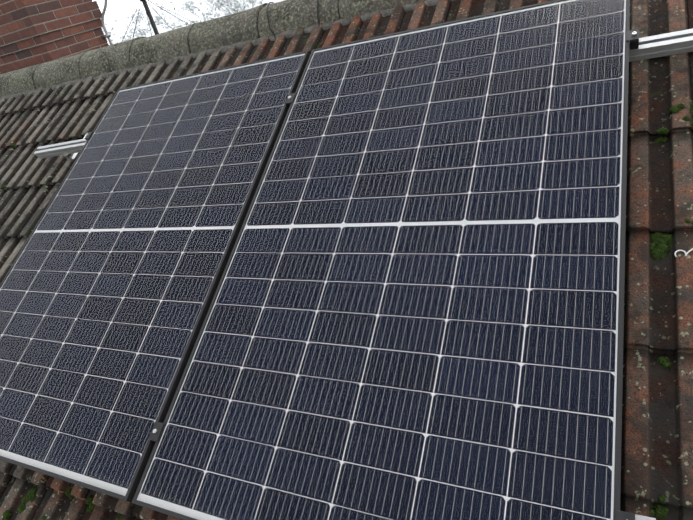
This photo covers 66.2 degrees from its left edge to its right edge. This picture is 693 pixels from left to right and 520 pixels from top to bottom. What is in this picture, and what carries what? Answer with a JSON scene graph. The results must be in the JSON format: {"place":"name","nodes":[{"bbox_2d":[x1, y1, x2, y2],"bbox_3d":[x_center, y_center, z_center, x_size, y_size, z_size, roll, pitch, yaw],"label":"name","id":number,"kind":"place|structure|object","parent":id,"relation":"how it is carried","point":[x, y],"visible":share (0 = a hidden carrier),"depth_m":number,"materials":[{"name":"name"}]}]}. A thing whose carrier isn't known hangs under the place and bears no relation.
{"place":"outdoors","nodes":[
{"label":"outdoors","id":0,"kind":"place"},
{"bbox_2d":[64,133,86,161],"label":"roof hooks","id":1,"kind":"object","parent":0,"point":[69,158],"visible":0.08,"depth_m":2.74,"materials":[{"name":"silver metal"}]},
{"bbox_2d":[101,0,112,44],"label":"chimney flashing","id":2,"kind":"object","parent":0,"point":[107,35],"visible":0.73,"depth_m":5.12,"materials":[{"name":"grey metal"}]},
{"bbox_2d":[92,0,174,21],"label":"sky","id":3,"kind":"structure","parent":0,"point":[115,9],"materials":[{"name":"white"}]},
{"bbox_2d":[102,0,283,44],"bbox_3d":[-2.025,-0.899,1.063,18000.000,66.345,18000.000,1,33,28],"label":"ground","id":4,"kind":"structure","parent":0,"point":[119,25],"depth_m":1543.23,"materials":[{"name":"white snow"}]},
{"bbox_2d":[101,0,270,43],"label":"trees","id":5,"kind":"object","parent":4,"relation":"on","point":[237,5],"visible":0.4,"depth_m":103.63,"materials":[{"name":"white plant"}]},
{"bbox_3d":[-1.987,0.354,2.548,7.700,0.032,3.600,1,60,28],"label":"roof","id":6,"kind":"object","parent":4,"relation":"on","visible":0},
{"bbox_2d":[0,51,309,501],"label":"panel frame","id":7,"kind":"object","parent":6,"relation":"on","point":[143,461],"visible":0.65,"depth_m":1.71,"materials":[{"name":"silver metal"}]},
{"bbox_2d":[0,54,302,494],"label":"glass panel","id":8,"kind":"object","parent":7,"relation":"in","point":[119,258],"visible":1,"depth_m":2.00,"materials":[{"name":"glass"}]},
{"bbox_2d":[0,55,303,488],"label":"panel cells","id":9,"kind":"object","parent":7,"relation":"in","point":[112,338],"visible":1,"depth_m":1.93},
{"bbox_2d":[0,57,300,485],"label":"panel busbars","id":10,"kind":"object","parent":9,"relation":"on","point":[131,268],"visible":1,"depth_m":1.93,"materials":[{"name":"silver metal"}]},
{"bbox_2d":[0,54,304,495],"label":"panel backsheet","id":11,"kind":"object","parent":7,"relation":"in","point":[103,485],"visible":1,"depth_m":1.89,"materials":[{"name":"white plastic"}]},
{"bbox_2d":[84,29,638,519],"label":"clamps","id":12,"kind":"object","parent":7,"relation":"attached to","point":[632,37],"visible":0.92,"depth_m":1.49,"materials":[{"name":"metal"}]},
{"bbox_2d":[2,100,692,519],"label":"moss","id":13,"kind":"object","parent":6,"relation":"on","point":[660,248],"visible":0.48,"depth_m":1.33,"materials":[{"name":"green plant"}]},
{"bbox_2d":[34,29,692,158],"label":"rail top","id":14,"kind":"object","parent":6,"relation":"attached to","point":[667,44],"visible":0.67,"depth_m":1.51,"materials":[{"name":"metal"}]},
{"bbox_2d":[132,0,629,519],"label":"panel frame","id":15,"kind":"object","parent":6,"relation":"on","point":[620,354],"visible":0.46,"depth_m":1.39,"materials":[{"name":"silver metal"}]},
{"bbox_2d":[137,0,625,519],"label":"panel backsheet","id":16,"kind":"object","parent":15,"relation":"in","point":[537,220],"visible":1,"depth_m":1.38,"materials":[{"name":"white plastic"}]},
{"bbox_2d":[139,0,624,519],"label":"glass panel","id":17,"kind":"object","parent":15,"relation":"in","point":[419,272],"visible":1,"depth_m":1.42,"materials":[{"name":"glass"}]},
{"bbox_2d":[141,0,623,519],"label":"panel cells","id":18,"kind":"object","parent":15,"relation":"in","point":[603,148],"visible":1,"depth_m":1.38,"materials":[{"name":"black glass"}]},
{"bbox_2d":[143,0,620,519],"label":"solar cell busbars","id":19,"kind":"object","parent":18,"relation":"on","point":[420,289],"visible":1,"depth_m":1.38,"materials":[{"name":"silver metal"}]},
{"bbox_2d":[635,514,655,519],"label":"bottom rail","id":20,"kind":"object","parent":6,"relation":"attached to","point":[638,517],"visible":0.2,"depth_m":0.96,"materials":[{"name":"metal"}]},
{"bbox_2d":[674,248,692,256],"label":"white wire hook","id":21,"kind":"object","parent":6,"relation":"on","point":[683,251],"visible":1,"depth_m":1.26,"materials":[{"name":"white metal"}]},
{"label":"roof slope","id":22,"kind":"object","parent":4,"relation":"on","visible":0},
{"bbox_2d":[0,0,108,73],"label":"chimney","id":23,"kind":"object","parent":22,"relation":"on","point":[34,32],"visible":0.33,"depth_m":4.78,"materials":[{"name":"brick"}]},
{"bbox_2d":[122,0,193,40],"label":"aerial mast","id":24,"kind":"object","parent":22,"relation":"on","point":[150,17],"visible":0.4,"depth_m":5.08,"materials":[{"name":"grey metal"}]},
{"bbox_2d":[0,0,453,99],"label":"ridge mortar","id":25,"kind":"object","parent":22,"relation":"on","point":[288,34],"visible":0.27,"depth_m":2.62,"materials":[{"name":"grey concrete"}]},
{"bbox_2d":[0,0,425,97],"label":"ridge tiles","id":26,"kind":"object","parent":25,"relation":"on","point":[284,15],"visible":0.92,"depth_m":2.81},
{"bbox_2d":[266,0,319,40],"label":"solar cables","id":27,"kind":"object","parent":22,"relation":"on","point":[268,18],"visible":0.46,"depth_m":2.56,"materials":[{"name":"black plastic"}]},
{"bbox_2d":[0,0,692,519],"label":"roof tiles","id":28,"kind":"object","parent":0,"point":[658,406],"visible":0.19,"depth_m":1.51,"materials":[{"name":"brown tile"}]}
]}

